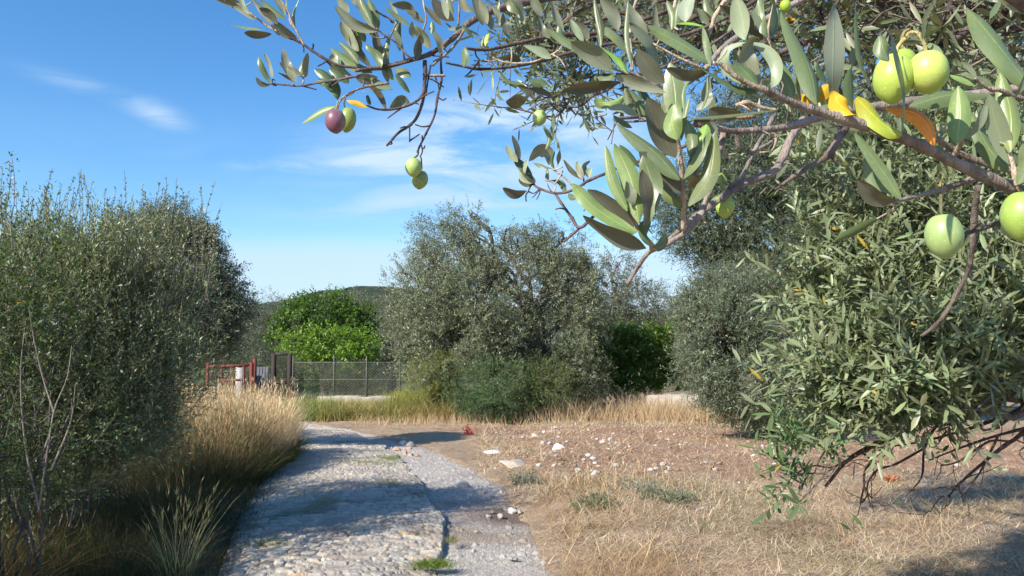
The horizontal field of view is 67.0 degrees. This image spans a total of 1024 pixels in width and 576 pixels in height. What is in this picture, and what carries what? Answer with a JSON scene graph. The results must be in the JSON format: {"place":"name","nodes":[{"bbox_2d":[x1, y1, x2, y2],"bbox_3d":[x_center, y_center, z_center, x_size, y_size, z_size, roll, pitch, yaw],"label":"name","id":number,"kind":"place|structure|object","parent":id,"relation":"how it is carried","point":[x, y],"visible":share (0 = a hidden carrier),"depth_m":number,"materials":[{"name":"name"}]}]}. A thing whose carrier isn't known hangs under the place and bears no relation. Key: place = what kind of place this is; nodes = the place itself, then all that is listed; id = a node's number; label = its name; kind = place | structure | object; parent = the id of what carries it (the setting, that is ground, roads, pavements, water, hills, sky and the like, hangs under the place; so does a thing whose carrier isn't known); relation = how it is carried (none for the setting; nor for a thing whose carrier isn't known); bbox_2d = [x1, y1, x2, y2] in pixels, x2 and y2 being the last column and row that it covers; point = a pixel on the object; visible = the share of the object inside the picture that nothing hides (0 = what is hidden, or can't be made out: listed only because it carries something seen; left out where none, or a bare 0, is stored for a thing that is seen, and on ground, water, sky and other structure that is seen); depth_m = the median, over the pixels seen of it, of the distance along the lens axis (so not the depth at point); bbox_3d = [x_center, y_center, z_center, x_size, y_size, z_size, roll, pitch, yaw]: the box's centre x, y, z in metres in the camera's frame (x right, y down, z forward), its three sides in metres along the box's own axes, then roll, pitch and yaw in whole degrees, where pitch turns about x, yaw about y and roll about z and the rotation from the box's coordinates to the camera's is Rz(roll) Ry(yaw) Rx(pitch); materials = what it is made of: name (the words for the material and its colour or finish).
{"place":"outdoors","nodes":[
{"label":"outdoors","id":0,"kind":"place"},
{"bbox_2d":[0,442,286,575],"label":"roadside grass","id":1,"kind":"structure","parent":0,"point":[104,517],"depth_m":6.28,"materials":[{"name":"green plant"}]},
{"bbox_2d":[218,423,445,575],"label":"cobbled road","id":2,"kind":"structure","parent":0,"point":[384,535],"depth_m":6.90,"materials":[{"name":"grey stone"}]},
{"bbox_2d":[240,436,463,571],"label":"road weeds","id":3,"kind":"object","parent":2,"relation":"on","point":[432,564],"visible":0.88,"depth_m":5.95,"materials":[{"name":"green plant"}]},
{"bbox_2d":[243,387,462,422],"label":"verge grass","id":4,"kind":"structure","parent":0,"point":[370,408],"depth_m":21.54,"materials":[{"name":"green plant"}]},
{"bbox_2d":[14,286,809,346],"bbox_3d":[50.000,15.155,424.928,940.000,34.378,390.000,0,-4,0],"label":"hill","id":5,"kind":"structure","parent":0,"point":[374,289],"depth_m":369.46,"materials":[{"name":"green plant"}]},
{"bbox_2d":[0,346,1023,575],"bbox_3d":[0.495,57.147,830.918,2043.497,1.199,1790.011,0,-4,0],"label":"ground","id":6,"kind":"structure","parent":0,"point":[452,443],"depth_m":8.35,"materials":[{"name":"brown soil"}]},
{"bbox_2d":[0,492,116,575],"bbox_3d":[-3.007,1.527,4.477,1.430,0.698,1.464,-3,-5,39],"label":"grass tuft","id":7,"kind":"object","parent":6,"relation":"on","point":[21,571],"visible":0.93,"depth_m":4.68,"materials":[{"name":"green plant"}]},
{"bbox_2d":[0,151,143,575],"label":"evergreen shrub","id":8,"kind":"object","parent":6,"relation":"on","point":[8,299],"visible":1,"depth_m":4.82,"materials":[{"name":"green plant"}]},
{"bbox_2d":[0,161,241,549],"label":"tall shrub","id":9,"kind":"object","parent":6,"relation":"on","point":[108,258],"visible":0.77,"depth_m":5.86,"materials":[{"name":"green plant"}]},
{"bbox_2d":[92,463,245,575],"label":"grass tuft","id":10,"kind":"object","parent":6,"relation":"on","point":[190,560],"visible":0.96,"depth_m":5.22,"materials":[{"name":"green plant"}]},
{"bbox_2d":[92,187,264,440],"bbox_3d":[-5.418,0.612,12.469,2.824,4.551,2.530,0,-4,0],"label":"olive tree","id":11,"kind":"object","parent":6,"relation":"on","point":[228,326],"visible":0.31,"depth_m":12.27,"materials":[{"name":"green plant"}]},
{"bbox_2d":[114,368,328,492],"bbox_3d":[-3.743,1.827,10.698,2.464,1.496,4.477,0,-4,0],"label":"tall grass","id":12,"kind":"structure","parent":6,"relation":"on","point":[289,425],"depth_m":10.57,"materials":[{"name":"beige plant"}]},
{"bbox_2d":[195,351,258,394],"bbox_3d":[-10.258,3.267,27.975,2.825,2.187,2.209,3,-5,-35],"label":"shrub","id":13,"kind":"object","parent":6,"relation":"on","point":[233,372],"visible":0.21,"depth_m":27.97,"materials":[{"name":"green plant"}]},
{"bbox_2d":[206,358,256,398],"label":"metal gate","id":14,"kind":"structure","parent":6,"relation":"on","point":[252,366],"depth_m":24.45,"materials":[{"name":"red metal"}]},
{"bbox_2d":[187,317,275,393],"bbox_3d":[-14.049,2.593,36.279,6.338,5.222,4.285,1,-4,-20],"label":"olive tree","id":15,"kind":"object","parent":6,"relation":"on","point":[246,353],"visible":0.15,"depth_m":36.08,"materials":[{"name":"green plant"}]},
{"bbox_2d":[236,367,242,404],"bbox_3d":[-9.162,3.417,26.081,0.270,1.647,0.340,0,-4,0],"label":"concrete post","id":16,"kind":"object","parent":6,"relation":"on","point":[238,373],"visible":0.07,"depth_m":25.96,"materials":[{"name":"white concrete"}]},
{"bbox_2d":[256,367,268,398],"bbox_3d":[-8.703,3.473,26.632,0.640,1.520,0.046,0,-4,0],"label":"metal sheet","id":17,"kind":"object","parent":6,"relation":"on","point":[260,373],"visible":0.43,"depth_m":26.65,"materials":[{"name":"grey metal"}]},
{"bbox_2d":[236,299,310,387],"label":"olive tree","id":18,"kind":"object","parent":6,"relation":"on","point":[261,329],"visible":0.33,"depth_m":39.70,"materials":[{"name":"green plant"}]},
{"bbox_2d":[270,353,292,401],"bbox_3d":[-7.379,3.091,24.750,0.683,1.987,0.170,0,-4,0],"label":"gate frame","id":19,"kind":"object","parent":6,"relation":"on","point":[288,367],"visible":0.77,"depth_m":24.74,"materials":[{"name":"brown metal"}]},
{"bbox_2d":[239,285,329,371],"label":"olive tree","id":20,"kind":"object","parent":6,"relation":"on","point":[279,301],"visible":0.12,"depth_m":59.62,"materials":[{"name":"green plant"}]},
{"bbox_2d":[262,349,307,399],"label":"shrub","id":21,"kind":"object","parent":6,"relation":"on","point":[283,368],"visible":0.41,"depth_m":26.78,"materials":[{"name":"green plant"}]},
{"bbox_2d":[260,283,381,394],"bbox_3d":[-7.545,2.236,31.279,4.694,5.011,4.473,0,-4,0],"label":"citrus tree","id":22,"kind":"object","parent":6,"relation":"on","point":[342,311],"visible":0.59,"depth_m":30.33,"materials":[{"name":"green plant"}]},
{"bbox_2d":[279,401,367,421],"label":"fresh grass","id":23,"kind":"structure","parent":6,"relation":"on","point":[314,417],"depth_m":21.48,"materials":[{"name":"plant"}]},
{"bbox_2d":[269,318,387,394],"bbox_3d":[-6.862,2.774,29.056,4.536,3.320,3.698,0,-4,0],"label":"citrus bush","id":24,"kind":"object","parent":6,"relation":"on","point":[314,353],"visible":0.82,"depth_m":28.61,"materials":[{"name":"green plant"}]},
{"bbox_2d":[297,353,406,397],"bbox_3d":[-5.706,3.270,27.570,4.232,2.030,2.933,-1,-4,18],"label":"shrub","id":25,"kind":"object","parent":6,"relation":"on","point":[345,382],"visible":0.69,"depth_m":27.17,"materials":[{"name":"green plant"}]},
{"bbox_2d":[318,395,396,404],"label":"wall","id":26,"kind":"structure","parent":6,"relation":"on","point":[378,398],"depth_m":23.75,"materials":[{"name":"stone"}]},
{"bbox_2d":[292,356,427,397],"bbox_3d":[-5.009,3.053,25.432,4.467,1.641,0.052,0,-4,0],"label":"chain link fence","id":27,"kind":"object","parent":6,"relation":"on","point":[353,379],"visible":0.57,"depth_m":25.45,"materials":[{"name":"metal"}]},
{"bbox_2d":[313,285,413,367],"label":"olive tree","id":28,"kind":"object","parent":6,"relation":"on","point":[375,305],"visible":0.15,"depth_m":43.54,"materials":[{"name":"green plant"}]},
{"bbox_2d":[343,288,434,364],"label":"olive tree","id":29,"kind":"object","parent":6,"relation":"on","point":[368,297],"visible":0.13,"depth_m":54.77,"materials":[{"name":"green plant"}]},
{"bbox_2d":[354,303,425,394],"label":"olive tree","id":30,"kind":"object","parent":6,"relation":"on","point":[390,359],"visible":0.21,"depth_m":33.77,"materials":[{"name":"green plant"}]},
{"bbox_2d":[52,318,807,366],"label":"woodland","id":31,"kind":"object","parent":6,"relation":"on","point":[554,337],"visible":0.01,"depth_m":80.89,"materials":[{"name":"green plant"}]},
{"bbox_2d":[370,385,491,416],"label":"yellow weeds","id":32,"kind":"object","parent":6,"relation":"on","point":[394,398],"visible":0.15,"depth_m":22.29,"materials":[{"name":"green plant"}]},
{"bbox_2d":[395,343,469,414],"bbox_3d":[-2.288,2.654,22.060,1.994,2.364,2.231,3,-5,-40],"label":"shrub","id":33,"kind":"object","parent":6,"relation":"on","point":[426,390],"visible":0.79,"depth_m":21.79,"materials":[{"name":"green plant"}]},
{"bbox_2d":[319,425,551,575],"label":"gravel shoulder","id":34,"kind":"object","parent":6,"relation":"on","point":[484,551],"visible":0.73,"depth_m":7.41,"materials":[{"name":"gravel"}]},
{"bbox_2d":[399,440,407,444],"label":"rock","id":35,"kind":"object","parent":34,"relation":"on","point":[402,442],"visible":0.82,"depth_m":14.35,"materials":[{"name":"stone"}]},
{"bbox_2d":[406,441,415,446],"bbox_3d":[-1.825,2.825,13.924,0.177,0.128,0.158,0,-4,0],"label":"rock","id":36,"kind":"object","parent":34,"relation":"on","point":[410,444],"visible":0.73,"depth_m":13.89,"materials":[{"name":"stone"}]},
{"bbox_2d":[454,480,469,487],"bbox_3d":[-0.603,2.331,9.184,0.179,0.112,0.153,1,-4,-16],"label":"rock","id":37,"kind":"object","parent":34,"relation":"on","point":[460,483],"visible":0.81,"depth_m":9.12,"materials":[{"name":"stone"}]},
{"bbox_2d":[497,513,504,518],"bbox_3d":[-0.105,2.259,7.658,0.063,0.059,0.081,2,-4,-31],"label":"rock","id":38,"kind":"object","parent":34,"relation":"on","point":[500,516],"visible":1,"depth_m":7.64,"materials":[{"name":"stone"}]},
{"bbox_2d":[508,507,516,513],"bbox_3d":[0.015,2.288,7.936,0.095,0.080,0.099,3,-5,-38],"label":"rock","id":39,"kind":"object","parent":34,"relation":"on","point":[511,510],"visible":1,"depth_m":7.91,"materials":[{"name":"stone"}]},
{"bbox_2d":[463,424,477,435],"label":"red plant","id":40,"kind":"object","parent":6,"relation":"on","point":[467,432],"visible":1,"depth_m":16.05,"materials":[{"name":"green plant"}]},
{"bbox_2d":[438,345,544,423],"bbox_3d":[-0.583,2.767,21.555,2.993,2.392,2.898,0,-4,0],"label":"shrub","id":41,"kind":"object","parent":6,"relation":"on","point":[493,404],"visible":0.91,"depth_m":21.07,"materials":[{"name":"green plant"}]},
{"bbox_2d":[484,450,499,453],"bbox_3d":[-0.317,2.633,12.399,0.277,0.088,0.211,0,-4,0],"label":"rock","id":42,"kind":"object","parent":6,"relation":"on","point":[494,451],"visible":0.66,"depth_m":12.35,"materials":[{"name":"stone"}]},
{"bbox_2d":[367,193,622,415],"bbox_3d":[-0.355,0.553,23.580,7.483,7.154,5.727,2,-4,-27],"label":"olive tree","id":43,"kind":"object","parent":6,"relation":"on","point":[517,332],"visible":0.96,"depth_m":22.98,"materials":[{"name":"green plant"}]},
{"bbox_2d":[498,459,525,468],"bbox_3d":[0.011,2.474,10.856,0.433,0.122,0.454,0,-4,0],"label":"rock","id":44,"kind":"object","parent":6,"relation":"on","point":[508,463],"visible":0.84,"depth_m":10.77,"materials":[{"name":"stone"}]},
{"bbox_2d":[505,466,549,486],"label":"grey herb","id":45,"kind":"object","parent":6,"relation":"on","point":[523,479],"visible":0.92,"depth_m":9.26,"materials":[{"name":"green plant"}]},
{"bbox_2d":[531,433,540,438],"bbox_3d":[0.502,3.069,15.950,0.205,0.157,0.182,0,-4,0],"label":"rock","id":46,"kind":"object","parent":6,"relation":"on","point":[534,435],"visible":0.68,"depth_m":15.89,"materials":[{"name":"stone"}]},
{"bbox_2d":[496,346,589,420],"bbox_3d":[0.777,2.694,21.659,2.556,2.126,2.259,-2,-4,25],"label":"shrub","id":47,"kind":"object","parent":6,"relation":"on","point":[540,373],"visible":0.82,"depth_m":21.54,"materials":[{"name":"green plant"}]},
{"bbox_2d":[552,443,565,450],"bbox_3d":[0.818,2.787,13.482,0.245,0.163,0.179,0,-4,0],"label":"rock","id":48,"kind":"object","parent":6,"relation":"on","point":[557,446],"visible":0.56,"depth_m":13.43,"materials":[{"name":"stone"}]},
{"bbox_2d":[546,337,619,411],"bbox_3d":[1.982,2.680,22.853,2.096,2.454,2.114,3,-5,-35],"label":"shrub","id":49,"kind":"object","parent":6,"relation":"on","point":[601,387],"visible":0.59,"depth_m":22.57,"materials":[{"name":"green plant"}]},
{"bbox_2d":[567,490,629,512],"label":"grey herb","id":50,"kind":"object","parent":6,"relation":"on","point":[593,498],"visible":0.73,"depth_m":7.32,"materials":[{"name":"green plant"}]},
{"bbox_2d":[567,244,668,402],"bbox_3d":[3.961,1.317,29.979,4.238,6.656,3.224,1,-4,-15],"label":"olive tree","id":51,"kind":"object","parent":6,"relation":"on","point":[627,311],"visible":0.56,"depth_m":29.73,"materials":[{"name":"green plant"}]},
{"bbox_2d":[217,0,1023,336],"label":"olive tree","id":52,"kind":"object","parent":6,"relation":"on","point":[709,34],"visible":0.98,"depth_m":0.61,"materials":[{"name":"green plant"}]},
{"bbox_2d":[325,101,345,133],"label":"olive","id":53,"kind":"object","parent":52,"relation":"hanging from","point":[335,120],"visible":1,"depth_m":0.78,"materials":[{"name":"purple plant"}]},
{"bbox_2d":[342,96,355,132],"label":"olive","id":54,"kind":"object","parent":52,"relation":"hanging from","point":[349,114],"visible":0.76,"depth_m":0.81,"materials":[{"name":"green plant"}]},
{"bbox_2d":[405,151,421,176],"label":"olive","id":55,"kind":"object","parent":52,"relation":"hanging from","point":[413,167],"visible":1,"depth_m":0.85,"materials":[{"name":"green plant"}]},
{"bbox_2d":[412,157,427,189],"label":"olive","id":56,"kind":"object","parent":52,"relation":"hanging from","point":[419,181],"visible":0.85,"depth_m":0.87,"materials":[{"name":"green plant"}]},
{"bbox_2d":[533,107,546,125],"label":"olive","id":57,"kind":"object","parent":52,"relation":"hanging from","point":[539,117],"visible":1,"depth_m":0.96,"materials":[{"name":"green plant"}]},
{"bbox_2d":[716,186,734,218],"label":"olive","id":58,"kind":"object","parent":52,"relation":"hanging from","point":[725,209],"visible":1,"depth_m":0.61,"materials":[{"name":"green plant"}]},
{"bbox_2d":[780,0,790,11],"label":"olive","id":59,"kind":"object","parent":52,"relation":"hanging from","point":[785,5],"visible":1,"depth_m":0.61,"materials":[{"name":"green plant"}]},
{"bbox_2d":[872,36,913,104],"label":"olive","id":60,"kind":"object","parent":52,"relation":"hanging from","point":[886,86],"visible":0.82,"depth_m":0.43,"materials":[{"name":"green plant"}]},
{"bbox_2d":[898,28,915,58],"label":"olive","id":61,"kind":"object","parent":52,"relation":"hanging from","point":[910,53],"visible":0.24,"depth_m":0.47,"materials":[{"name":"green plant"}]},
{"bbox_2d":[905,30,949,94],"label":"olive","id":62,"kind":"object","parent":52,"relation":"hanging from","point":[931,69],"visible":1,"depth_m":0.42,"materials":[{"name":"green plant"}]},
{"bbox_2d":[924,192,963,258],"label":"olive","id":63,"kind":"object","parent":52,"relation":"hanging from","point":[943,236],"visible":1,"depth_m":0.45,"materials":[{"name":"green plant"}]},
{"bbox_2d":[999,185,1023,240],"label":"olive","id":64,"kind":"object","parent":52,"relation":"hanging from","point":[1011,215],"visible":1,"depth_m":0.46,"materials":[{"name":"green plant"}]},
{"bbox_2d":[557,314,692,406],"bbox_3d":[4.209,2.637,27.409,5.465,3.398,2.838,0,-4,0],"label":"hedge","id":65,"kind":"object","parent":6,"relation":"on","point":[634,361],"visible":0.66,"depth_m":26.87,"materials":[{"name":"green plant"}]},
{"bbox_2d":[499,458,764,575],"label":"tangled dry grass","id":66,"kind":"structure","parent":6,"relation":"on","point":[601,513],"depth_m":6.48,"materials":[{"name":"beige plant"}]},
{"bbox_2d":[620,476,670,493],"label":"grey herb","id":67,"kind":"object","parent":6,"relation":"on","point":[650,485],"visible":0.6,"depth_m":8.48,"materials":[{"name":"green plant"}]},
{"bbox_2d":[619,277,688,392],"bbox_3d":[7.205,2.268,37.849,5.023,6.023,4.040,-1,-4,17],"label":"olive tree","id":68,"kind":"object","parent":6,"relation":"on","point":[664,306],"visible":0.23,"depth_m":37.81,"materials":[{"name":"green plant"}]},
{"bbox_2d":[637,482,702,506],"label":"grey herb","id":69,"kind":"object","parent":6,"relation":"on","point":[675,496],"visible":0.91,"depth_m":7.99,"materials":[{"name":"green plant"}]},
{"bbox_2d":[645,394,709,413],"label":"wall","id":70,"kind":"structure","parent":6,"relation":"on","point":[671,398],"depth_m":23.16,"materials":[{"name":"stone"}]},
{"bbox_2d":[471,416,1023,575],"bbox_3d":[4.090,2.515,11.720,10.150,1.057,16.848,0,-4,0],"label":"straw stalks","id":71,"kind":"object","parent":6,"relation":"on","point":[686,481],"visible":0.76,"depth_m":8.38,"materials":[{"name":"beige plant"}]},
{"bbox_2d":[482,425,1023,488],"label":"rubble","id":72,"kind":"object","parent":6,"relation":"on","point":[559,458],"visible":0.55,"depth_m":11.83,"materials":[{"name":"stone"}]},
{"bbox_2d":[655,257,862,441],"bbox_3d":[5.205,1.328,16.166,4.408,4.274,3.521,0,-4,0],"label":"olive tree","id":73,"kind":"object","parent":6,"relation":"on","point":[712,316],"visible":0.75,"depth_m":15.62,"materials":[{"name":"green plant"}]},
{"bbox_2d":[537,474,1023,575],"bbox_3d":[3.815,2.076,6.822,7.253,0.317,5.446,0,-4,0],"label":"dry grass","id":74,"kind":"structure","parent":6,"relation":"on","point":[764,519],"depth_m":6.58,"materials":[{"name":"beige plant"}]},
{"bbox_2d":[640,61,1019,420],"bbox_3d":[8.793,-1.311,19.605,11.286,10.050,4.800,0,-4,0],"label":"olive tree","id":75,"kind":"object","parent":6,"relation":"on","point":[711,231],"visible":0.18,"depth_m":19.02,"materials":[{"name":"green plant"}]},
{"bbox_2d":[718,0,1023,529],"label":"olive tree","id":76,"kind":"object","parent":6,"relation":"on","point":[869,355],"visible":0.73,"depth_m":2.97,"materials":[{"name":"green plant"}]},
{"bbox_2d":[883,473,902,482],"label":"rusty plant","id":77,"kind":"object","parent":6,"relation":"on","point":[888,478],"visible":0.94,"depth_m":9.50,"materials":[{"name":"orange plant"}]},
{"bbox_2d":[0,0,1023,325],"label":"sky","id":78,"kind":"structure","parent":0,"point":[152,91],"materials":[{"name":"blue"}]},
{"bbox_2d":[355,386,796,426],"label":"tall dry grass","id":79,"kind":"structure","parent":0,"point":[640,412],"depth_m":21.36,"materials":[{"name":"beige plant"}]}
]}

